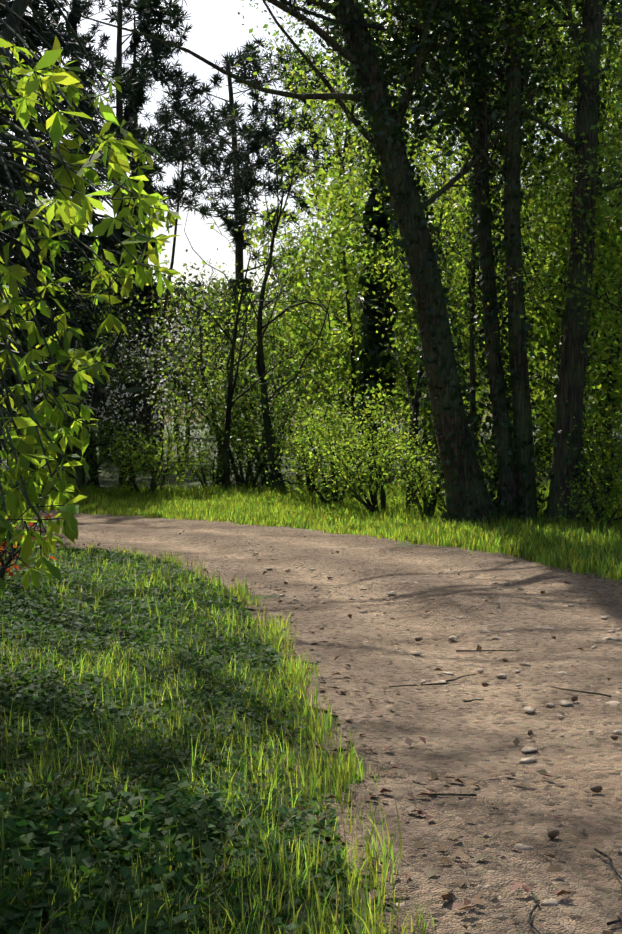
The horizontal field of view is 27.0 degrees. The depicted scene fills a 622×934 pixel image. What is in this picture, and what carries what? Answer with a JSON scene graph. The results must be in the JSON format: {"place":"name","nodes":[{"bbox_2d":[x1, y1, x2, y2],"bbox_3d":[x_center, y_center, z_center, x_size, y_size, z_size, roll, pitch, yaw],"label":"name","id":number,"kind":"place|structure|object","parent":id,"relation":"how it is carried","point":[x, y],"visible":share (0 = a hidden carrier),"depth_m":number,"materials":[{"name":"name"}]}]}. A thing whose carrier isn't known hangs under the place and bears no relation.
{"place":"outdoors","nodes":[
{"label":"outdoors","id":0,"kind":"place"},
{"bbox_2d":[0,432,621,933],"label":"ground","id":1,"kind":"structure","parent":0,"point":[108,482],"depth_m":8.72,"materials":[{"name":"green plant"}]},
{"bbox_2d":[0,485,58,589],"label":"bush","id":2,"kind":"object","parent":1,"relation":"on","point":[2,563],"visible":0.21,"depth_m":10.42,"materials":[{"name":"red plant"}]},
{"bbox_2d":[0,512,59,587],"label":"bank shrub","id":3,"kind":"object","parent":1,"relation":"on","point":[6,566],"visible":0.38,"depth_m":9.49,"materials":[{"name":"green plant"}]},
{"bbox_2d":[4,392,96,487],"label":"edge bush","id":4,"kind":"object","parent":1,"relation":"on","point":[70,452],"visible":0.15,"depth_m":26.92,"materials":[{"name":"green plant"}]},
{"bbox_2d":[0,22,101,393],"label":"tree","id":5,"kind":"object","parent":1,"relation":"on","point":[82,325],"visible":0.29,"depth_m":27.88,"materials":[{"name":"green plant"}]},
{"bbox_2d":[0,165,101,299],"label":"hedge tree","id":6,"kind":"object","parent":1,"relation":"on","point":[65,265],"depth_m":63.64,"materials":[{"name":"green plant"}]},
{"bbox_2d":[9,319,110,477],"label":"scrub tree","id":7,"kind":"object","parent":1,"relation":"on","point":[18,337],"depth_m":32.48,"materials":[{"name":"green plant"}]},
{"bbox_2d":[41,0,100,453],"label":"conifer column","id":8,"kind":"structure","parent":1,"relation":"on","point":[73,20],"depth_m":43.29,"materials":[{"name":"green plant"}]},
{"bbox_2d":[0,335,147,411],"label":"tree","id":9,"kind":"object","parent":1,"relation":"on","point":[69,376],"visible":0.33,"depth_m":16.25,"materials":[{"name":"green plant"}]},
{"bbox_2d":[6,252,154,488],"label":"scrub tree","id":10,"kind":"object","parent":1,"relation":"on","point":[96,482],"visible":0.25,"depth_m":28.63,"materials":[{"name":"green plant"}]},
{"bbox_2d":[0,0,164,477],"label":"spruce","id":11,"kind":"object","parent":1,"relation":"on","point":[51,32],"visible":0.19,"depth_m":33.58,"materials":[{"name":"green plant"}]},
{"bbox_2d":[35,289,134,473],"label":"scrub tree","id":12,"kind":"object","parent":1,"relation":"on","point":[93,388],"visible":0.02,"depth_m":34.49,"materials":[{"name":"green plant"}]},
{"bbox_2d":[0,0,171,452],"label":"pine","id":13,"kind":"object","parent":1,"relation":"on","point":[86,5],"visible":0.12,"depth_m":47.16,"materials":[{"name":"green plant"}]},
{"bbox_2d":[28,258,145,460],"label":"scrub tree","id":14,"kind":"object","parent":1,"relation":"on","point":[94,274],"visible":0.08,"depth_m":37.92,"materials":[{"name":"green plant"}]},
{"bbox_2d":[32,401,146,487],"bbox_3d":[-4.793,-0.381,27.291,2.637,2.009,2.033,0,2,13],"label":"edge bush","id":15,"kind":"object","parent":1,"relation":"on","point":[91,457],"visible":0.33,"depth_m":27.15,"materials":[{"name":"green plant"}]},
{"bbox_2d":[0,0,180,599],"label":"horse chestnut","id":16,"kind":"object","parent":1,"relation":"on","point":[18,441],"visible":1,"depth_m":4.79,"materials":[{"name":"green plant"}]},
{"bbox_2d":[14,0,245,461],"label":"tree","id":17,"kind":"object","parent":1,"relation":"on","point":[146,11],"visible":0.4,"depth_m":40.44,"materials":[{"name":"green plant"}]},
{"bbox_2d":[48,245,219,492],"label":"scrub tree","id":18,"kind":"object","parent":1,"relation":"on","point":[94,405],"visible":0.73,"depth_m":26.49,"materials":[{"name":"green plant"}]},
{"bbox_2d":[102,16,167,461],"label":"conifer column","id":19,"kind":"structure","parent":1,"relation":"on","point":[135,41],"depth_m":39.94,"materials":[{"name":"green plant"}]},
{"bbox_2d":[63,296,216,487],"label":"blossom tree","id":20,"kind":"object","parent":1,"relation":"on","point":[147,419],"visible":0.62,"depth_m":28.32,"materials":[{"name":"green plant"}]},
{"bbox_2d":[2,532,291,633],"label":"verge grass","id":21,"kind":"structure","parent":1,"relation":"on","point":[237,593],"depth_m":11.51,"materials":[{"name":"green plant"}]},
{"bbox_2d":[97,383,213,494],"bbox_3d":[-3.054,-0.391,25.785,2.297,2.598,2.724,0,2,-1],"label":"edge bush","id":22,"kind":"object","parent":1,"relation":"on","point":[154,477],"visible":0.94,"depth_m":25.81,"materials":[{"name":"green plant"}]},
{"bbox_2d":[107,263,224,456],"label":"scrub tree","id":23,"kind":"object","parent":1,"relation":"on","point":[161,424],"visible":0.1,"depth_m":41.13,"materials":[{"name":"green plant"}]},
{"bbox_2d":[0,546,355,933],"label":"ground ivy","id":24,"kind":"object","parent":1,"relation":"on","point":[25,837],"visible":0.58,"depth_m":5.53,"materials":[{"name":"green plant"}]},
{"bbox_2d":[117,291,255,470],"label":"scrub tree","id":25,"kind":"object","parent":1,"relation":"on","point":[174,382],"visible":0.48,"depth_m":35.29,"materials":[{"name":"green plant"}]},
{"bbox_2d":[98,75,280,470],"bbox_3d":[-3.380,-5.037,35.355,5.288,10.548,4.506,0,2,-1],"label":"leaning pine","id":26,"kind":"object","parent":1,"relation":"on","point":[222,142],"visible":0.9,"depth_m":35.06,"materials":[{"name":"green plant"}]},
{"bbox_2d":[153,266,226,418],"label":"hedge tree","id":27,"kind":"object","parent":1,"relation":"on","point":[173,349],"depth_m":61.09,"materials":[{"name":"green plant"}]},
{"bbox_2d":[154,249,226,436],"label":"hedge tree","id":28,"kind":"object","parent":1,"relation":"on","point":[198,285],"visible":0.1,"depth_m":60.04,"materials":[{"name":"green plant"}]},
{"bbox_2d":[109,245,279,485],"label":"scrub tree","id":29,"kind":"object","parent":1,"relation":"on","point":[211,353],"visible":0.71,"depth_m":28.26,"materials":[{"name":"green plant"}]},
{"bbox_2d":[150,282,253,461],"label":"scrub tree","id":30,"kind":"object","parent":1,"relation":"on","point":[187,421],"visible":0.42,"depth_m":39.05,"materials":[{"name":"green plant"}]},
{"bbox_2d":[168,433,250,488],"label":"edge bush","id":31,"kind":"object","parent":1,"relation":"on","point":[204,473],"visible":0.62,"depth_m":27.32,"materials":[{"name":"green plant"}]},
{"bbox_2d":[176,289,259,434],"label":"hedge tree","id":32,"kind":"object","parent":1,"relation":"on","point":[215,383],"depth_m":69.84,"materials":[{"name":"green plant"}]},
{"bbox_2d":[171,278,280,445],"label":"scrub tree","id":33,"kind":"object","parent":1,"relation":"on","point":[222,340],"visible":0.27,"depth_m":46.61,"materials":[{"name":"green plant"}]},
{"bbox_2d":[166,272,293,437],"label":"hedge tree","id":34,"kind":"object","parent":1,"relation":"on","point":[198,392],"visible":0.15,"depth_m":59.77,"materials":[{"name":"green plant"}]},
{"bbox_2d":[149,36,324,441],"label":"pine","id":35,"kind":"object","parent":1,"relation":"on","point":[239,242],"visible":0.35,"depth_m":54.62,"materials":[{"name":"green plant"}]},
{"bbox_2d":[182,248,295,458],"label":"scrub tree","id":36,"kind":"object","parent":1,"relation":"on","point":[230,307],"visible":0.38,"depth_m":40.52,"materials":[{"name":"green plant"}]},
{"bbox_2d":[192,265,287,439],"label":"scrub tree","id":37,"kind":"object","parent":1,"relation":"on","point":[241,331],"visible":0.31,"depth_m":48.94,"materials":[{"name":"green plant"}]},
{"bbox_2d":[151,351,336,487],"bbox_3d":[-1.370,-0.919,27.348,3.826,3.071,3.736,0,2,-1],"label":"edge bush","id":38,"kind":"object","parent":1,"relation":"on","point":[239,478],"visible":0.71,"depth_m":27.33,"materials":[{"name":"green plant"}]},
{"bbox_2d":[161,321,338,484],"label":"scrub tree","id":39,"kind":"object","parent":1,"relation":"on","point":[292,376],"visible":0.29,"depth_m":29.60,"materials":[{"name":"green plant"}]},
{"bbox_2d":[199,384,338,487],"bbox_3d":[-0.829,-0.498,27.251,2.153,2.476,2.916,-1,2,-29],"label":"edge bush","id":40,"kind":"object","parent":1,"relation":"on","point":[262,469],"visible":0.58,"depth_m":27.04,"materials":[{"name":"green plant"}]},
{"bbox_2d":[257,311,304,434],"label":"hedge tree","id":41,"kind":"object","parent":1,"relation":"on","point":[277,383],"depth_m":68.13,"materials":[{"name":"green plant"}]},
{"bbox_2d":[248,258,331,427],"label":"hedge tree","id":42,"kind":"object","parent":1,"relation":"on","point":[251,273],"visible":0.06,"depth_m":63.80,"materials":[{"name":"green plant"}]},
{"bbox_2d":[143,191,441,489],"bbox_3d":[-0.575,-2.378,25.884,4.902,6.133,4.990,-1,2,-27],"label":"forked tree","id":43,"kind":"object","parent":1,"relation":"on","point":[226,452],"visible":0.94,"depth_m":25.84,"materials":[{"name":"green plant"}]},
{"bbox_2d":[208,94,382,492],"bbox_3d":[-0.293,-3.271,27.159,3.727,7.953,6.682,0,2,-1],"label":"forked tree","id":44,"kind":"object","parent":1,"relation":"on","point":[265,400],"visible":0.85,"depth_m":26.18,"materials":[{"name":"green plant"}]},
{"bbox_2d":[233,219,360,418],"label":"tree","id":45,"kind":"object","parent":1,"relation":"on","point":[315,236],"visible":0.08,"depth_m":50.53,"materials":[{"name":"green plant"}]},
{"bbox_2d":[236,250,360,470],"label":"scrub tree","id":46,"kind":"object","parent":1,"relation":"on","point":[278,374],"visible":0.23,"depth_m":35.05,"materials":[{"name":"green plant"}]},
{"bbox_2d":[244,253,361,445],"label":"tree","id":47,"kind":"object","parent":1,"relation":"on","point":[310,276],"visible":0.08,"depth_m":49.58,"materials":[{"name":"green plant"}]},
{"bbox_2d":[254,323,356,452],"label":"scrub tree","id":48,"kind":"object","parent":1,"relation":"on","point":[291,370],"depth_m":37.24,"materials":[{"name":"green plant"}]},
{"bbox_2d":[1,530,621,933],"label":"leaf litter","id":49,"kind":"object","parent":1,"relation":"on","point":[453,836],"visible":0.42,"depth_m":5.55,"materials":[{"name":"brown plant"}]},
{"bbox_2d":[62,0,563,525],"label":"leaning tree","id":50,"kind":"object","parent":1,"relation":"on","point":[468,494],"visible":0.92,"depth_m":19.04,"materials":[{"name":"brown plant"}]},
{"bbox_2d":[280,0,472,30],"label":"overhang branches","id":51,"kind":"object","parent":50,"relation":"on","point":[368,25],"visible":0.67,"depth_m":18.54,"materials":[{"name":"brown plant"}]},
{"bbox_2d":[10,510,621,933],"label":"path gravel","id":52,"kind":"structure","parent":1,"relation":"on","point":[454,730],"depth_m":7.44,"materials":[{"name":"brown soil"}]},
{"bbox_2d":[215,544,621,907],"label":"path stones","id":53,"kind":"object","parent":52,"relation":"on","point":[550,901],"visible":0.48,"depth_m":8.41,"materials":[{"name":"stone"}]},
{"bbox_2d":[389,650,621,932],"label":"fallen twigs","id":54,"kind":"object","parent":52,"relation":"on","point":[618,920],"visible":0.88,"depth_m":5.47,"materials":[{"name":"brown wood"}]},
{"bbox_2d":[415,591,617,838],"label":"pebbles","id":55,"kind":"object","parent":52,"relation":"on","point":[596,788],"visible":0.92,"depth_m":6.44,"materials":[{"name":"stone"}]},
{"bbox_2d":[230,374,402,493],"bbox_3d":[0.165,-0.537,25.245,3.242,2.545,2.830,-2,3,-44],"label":"edge bush","id":56,"kind":"object","parent":1,"relation":"on","point":[328,413],"visible":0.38,"depth_m":25.08,"materials":[{"name":"green plant"}]},
{"bbox_2d":[16,477,621,581],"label":"lawn grass","id":57,"kind":"structure","parent":1,"relation":"on","point":[579,547],"depth_m":19.90,"materials":[{"name":"green plant"}]},
{"bbox_2d":[266,386,385,503],"bbox_3d":[0.208,-0.335,23.260,2.293,2.218,2.581,1,2,30],"label":"bush","id":58,"kind":"object","parent":57,"relation":"on","point":[314,454],"visible":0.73,"depth_m":23.22,"materials":[{"name":"green plant"}]},
{"bbox_2d":[289,399,435,512],"bbox_3d":[1.001,-0.046,21.585,2.571,2.198,1.828,0,2,-11],"label":"bush","id":59,"kind":"object","parent":57,"relation":"on","point":[369,506],"visible":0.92,"depth_m":21.57,"materials":[{"name":"green plant"}]},
{"bbox_2d":[369,413,444,517],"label":"bush","id":60,"kind":"object","parent":57,"relation":"on","point":[428,509],"visible":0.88,"depth_m":20.37,"materials":[{"name":"green plant"}]},
{"bbox_2d":[474,387,587,496],"bbox_3d":[3.230,-0.172,20.541,2.203,2.156,1.823,0,2,-1],"label":"bush","id":61,"kind":"object","parent":57,"relation":"on","point":[495,463],"visible":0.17,"depth_m":20.37,"materials":[{"name":"green plant"}]},
{"bbox_2d":[536,391,621,514],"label":"bush","id":62,"kind":"object","parent":57,"relation":"on","point":[605,464],"visible":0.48,"depth_m":19.93,"materials":[{"name":"green plant"}]},
{"bbox_2d":[537,441,621,527],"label":"bush","id":63,"kind":"object","parent":57,"relation":"on","point":[599,515],"visible":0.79,"depth_m":18.33,"materials":[{"name":"green plant"}]},
{"bbox_2d":[566,399,621,473],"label":"bush","id":64,"kind":"object","parent":57,"relation":"on","point":[587,434],"visible":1,"depth_m":18.42,"materials":[{"name":"green plant"}]},
{"bbox_2d":[241,141,422,482],"bbox_3d":[0.651,-3.440,29.700,4.571,7.861,6.674,0,2,-1],"label":"tree","id":65,"kind":"object","parent":1,"relation":"on","point":[340,202],"visible":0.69,"depth_m":29.30,"materials":[{"name":"green plant"}]},
{"bbox_2d":[221,276,456,475],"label":"scrub tree","id":66,"kind":"object","parent":1,"relation":"on","point":[343,424],"visible":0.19,"depth_m":31.45,"materials":[{"name":"green plant"}]},
{"bbox_2d":[247,29,435,435],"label":"pine","id":67,"kind":"object","parent":1,"relation":"on","point":[291,105],"visible":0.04,"depth_m":61.72,"materials":[{"name":"green plant"}]},
{"bbox_2d":[258,2,436,414],"bbox_3d":[1.190,-7.045,38.539,5.660,14.066,8.119,0,2,-1],"label":"tree","id":68,"kind":"object","parent":1,"relation":"on","point":[333,128],"visible":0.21,"depth_m":37.03,"materials":[{"name":"green plant"}]},
{"bbox_2d":[305,287,396,419],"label":"tree","id":69,"kind":"object","parent":1,"relation":"on","point":[338,345],"visible":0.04,"depth_m":43.54,"materials":[{"name":"green plant"}]},
{"bbox_2d":[242,0,465,446],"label":"tree","id":70,"kind":"object","parent":1,"relation":"on","point":[313,77],"visible":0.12,"depth_m":42.90,"materials":[{"name":"green plant"}]},
{"bbox_2d":[272,228,447,469],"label":"tree","id":71,"kind":"object","parent":1,"relation":"on","point":[338,265],"visible":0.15,"depth_m":34.32,"materials":[{"name":"green plant"}]},
{"bbox_2d":[301,202,483,470],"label":"tree","id":72,"kind":"object","parent":1,"relation":"on","point":[427,427],"visible":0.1,"depth_m":34.05,"materials":[{"name":"green plant"}]},
{"bbox_2d":[386,269,423,445],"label":"tree","id":73,"kind":"object","parent":1,"relation":"on","point":[406,410],"visible":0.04,"depth_m":49.39,"materials":[{"name":"green plant"}]},
{"bbox_2d":[268,0,545,520],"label":"twin tree","id":74,"kind":"object","parent":1,"relation":"on","point":[519,328],"visible":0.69,"depth_m":19.49,"materials":[{"name":"brown plant"}]},
{"bbox_2d":[238,0,576,281],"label":"canopy tree","id":75,"kind":"object","parent":1,"relation":"on","point":[434,112],"visible":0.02,"depth_m":45.09,"materials":[{"name":"green plant"}]},
{"bbox_2d":[335,179,481,433],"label":"tree","id":76,"kind":"object","parent":1,"relation":"on","point":[399,416],"visible":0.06,"depth_m":39.69,"materials":[{"name":"green plant"}]},
{"bbox_2d":[265,0,574,484],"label":"dark pine","id":77,"kind":"object","parent":1,"relation":"on","point":[374,349],"visible":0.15,"depth_m":28.60,"materials":[{"name":"green plant"}]},
{"bbox_2d":[219,0,621,465],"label":"thin tree","id":78,"kind":"object","parent":1,"relation":"on","point":[472,339],"visible":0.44,"depth_m":20.60,"materials":[{"name":"green plant"}]},
{"bbox_2d":[358,267,484,452],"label":"tree","id":79,"kind":"object","parent":1,"relation":"on","point":[435,440],"depth_m":43.20,"materials":[{"name":"green plant"}]},
{"bbox_2d":[352,204,510,423],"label":"tree","id":80,"kind":"object","parent":1,"relation":"on","point":[414,357],"depth_m":37.52,"materials":[{"name":"green plant"}]},
{"bbox_2d":[357,3,522,398],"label":"tree","id":81,"kind":"object","parent":1,"relation":"on","point":[443,151],"depth_m":46.03,"materials":[{"name":"green plant"}]},
{"bbox_2d":[398,172,504,387],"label":"tree","id":82,"kind":"object","parent":1,"relation":"on","point":[456,247],"depth_m":44.07,"materials":[{"name":"green plant"}]},
{"bbox_2d":[351,2,570,478],"bbox_3d":[3.711,-6.243,29.277,5.671,13.368,6.040,0,2,-1],"label":"tree","id":83,"kind":"object","parent":1,"relation":"on","point":[426,188],"visible":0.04,"depth_m":29.42,"materials":[{"name":"green plant"}]},
{"bbox_2d":[361,3,560,459],"bbox_3d":[4.711,-8.185,39.072,6.774,16.198,6.912,0,2,-1],"label":"tree","id":84,"kind":"object","parent":1,"relation":"on","point":[452,218],"visible":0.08,"depth_m":38.94,"materials":[{"name":"green plant"}]},
{"bbox_2d":[331,85,592,507],"bbox_3d":[2.611,-2.833,22.084,4.546,7.367,5.147,0,2,-1],"label":"sapling","id":85,"kind":"object","parent":1,"relation":"on","point":[414,408],"visible":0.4,"depth_m":22.15,"materials":[{"name":"green plant"}]},
{"bbox_2d":[332,0,621,522],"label":"twin tree","id":86,"kind":"object","parent":1,"relation":"on","point":[506,483],"visible":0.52,"depth_m":19.93,"materials":[{"name":"brown plant"}]},
{"bbox_2d":[392,0,621,522],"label":"straight tree","id":87,"kind":"object","parent":1,"relation":"on","point":[570,387],"visible":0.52,"depth_m":19.45,"materials":[{"name":"brown plant"}]},
{"bbox_2d":[397,3,621,444],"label":"tree","id":88,"kind":"object","parent":1,"relation":"on","point":[604,227],"visible":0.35,"depth_m":20.34,"materials":[{"name":"green plant"}]},
{"bbox_2d":[405,200,618,437],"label":"tree","id":89,"kind":"object","parent":1,"relation":"on","point":[548,343],"visible":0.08,"depth_m":26.88,"materials":[{"name":"green plant"}]},
{"bbox_2d":[432,0,621,469],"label":"tree","id":90,"kind":"object","parent":1,"relation":"on","point":[546,434],"visible":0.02,"depth_m":33.65,"materials":[{"name":"green plant"}]},
{"bbox_2d":[466,250,597,459],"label":"tree","id":91,"kind":"object","parent":1,"relation":"on","point":[536,366],"depth_m":38.29,"materials":[{"name":"green plant"}]},
{"bbox_2d":[450,95,621,494],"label":"sapling","id":92,"kind":"object","parent":1,"relation":"on","point":[546,333],"visible":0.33,"depth_m":21.24,"materials":[{"name":"green plant"}]},
{"bbox_2d":[458,144,621,463],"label":"tree","id":93,"kind":"object","parent":1,"relation":"on","point":[550,321],"visible":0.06,"depth_m":24.94,"materials":[{"name":"green plant"}]},
{"bbox_2d":[461,1,621,340],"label":"tree","id":94,"kind":"object","parent":1,"relation":"on","point":[600,169],"visible":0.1,"depth_m":23.38,"materials":[{"name":"green plant"}]},
{"bbox_2d":[479,234,621,474],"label":"tree","id":95,"kind":"object","parent":1,"relation":"on","point":[543,429],"depth_m":31.94,"materials":[{"name":"green plant"}]},
{"bbox_2d":[481,21,621,410],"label":"tree","id":96,"kind":"object","parent":1,"relation":"on","point":[570,204],"visible":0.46,"depth_m":20.14,"materials":[{"name":"green plant"}]},
{"bbox_2d":[489,8,620,459],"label":"tree","id":97,"kind":"object","parent":1,"relation":"on","point":[564,201],"visible":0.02,"depth_m":36.80,"materials":[{"name":"green plant"}]},
{"bbox_2d":[496,64,621,347],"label":"tree","id":98,"kind":"object","parent":1,"relation":"on","point":[545,275],"visible":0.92,"depth_m":17.49,"materials":[{"name":"green plant"}]},
{"bbox_2d":[499,288,620,428],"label":"tree","id":99,"kind":"object","parent":1,"relation":"on","point":[589,405],"depth_m":33.64,"materials":[{"name":"green plant"}]},
{"bbox_2d":[522,1,621,323],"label":"tree","id":100,"kind":"object","parent":1,"relation":"on","point":[571,120],"visible":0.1,"depth_m":30.38,"materials":[{"name":"green plant"}]},
{"bbox_2d":[523,0,621,210],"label":"canopy tree","id":101,"kind":"object","parent":1,"relation":"on","point":[574,123],"depth_m":51.60,"materials":[{"name":"green plant"}]},
{"bbox_2d":[525,0,621,488],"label":"tree","id":102,"kind":"object","parent":1,"relation":"on","point":[610,350],"visible":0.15,"depth_m":25.25,"materials":[{"name":"green plant"}]},
{"bbox_2d":[556,39,621,381],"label":"tree","id":103,"kind":"object","parent":1,"relation":"on","point":[605,317],"visible":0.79,"depth_m":17.89,"materials":[{"name":"green plant"}]},
{"bbox_2d":[556,223,621,388],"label":"tree","id":104,"kind":"object","parent":1,"relation":"on","point":[593,387],"visible":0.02,"depth_m":29.29,"materials":[{"name":"green plant"}]},
{"bbox_2d":[588,373,621,478],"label":"bush","id":105,"kind":"object","parent":1,"relation":"on","point":[620,401],"visible":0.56,"depth_m":20.49,"materials":[{"name":"green plant"}]},
{"bbox_2d":[1,0,621,422],"label":"sky","id":106,"kind":"structure","parent":0,"point":[217,27],"materials":[{"name":"white"}]},
{"bbox_2d":[49,423,621,432],"bbox_3d":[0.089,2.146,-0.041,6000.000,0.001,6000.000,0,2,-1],"label":"ground","id":107,"kind":"structure","parent":0,"point":[194,430],"depth_m":409.06,"materials":[{"name":"green plant"}]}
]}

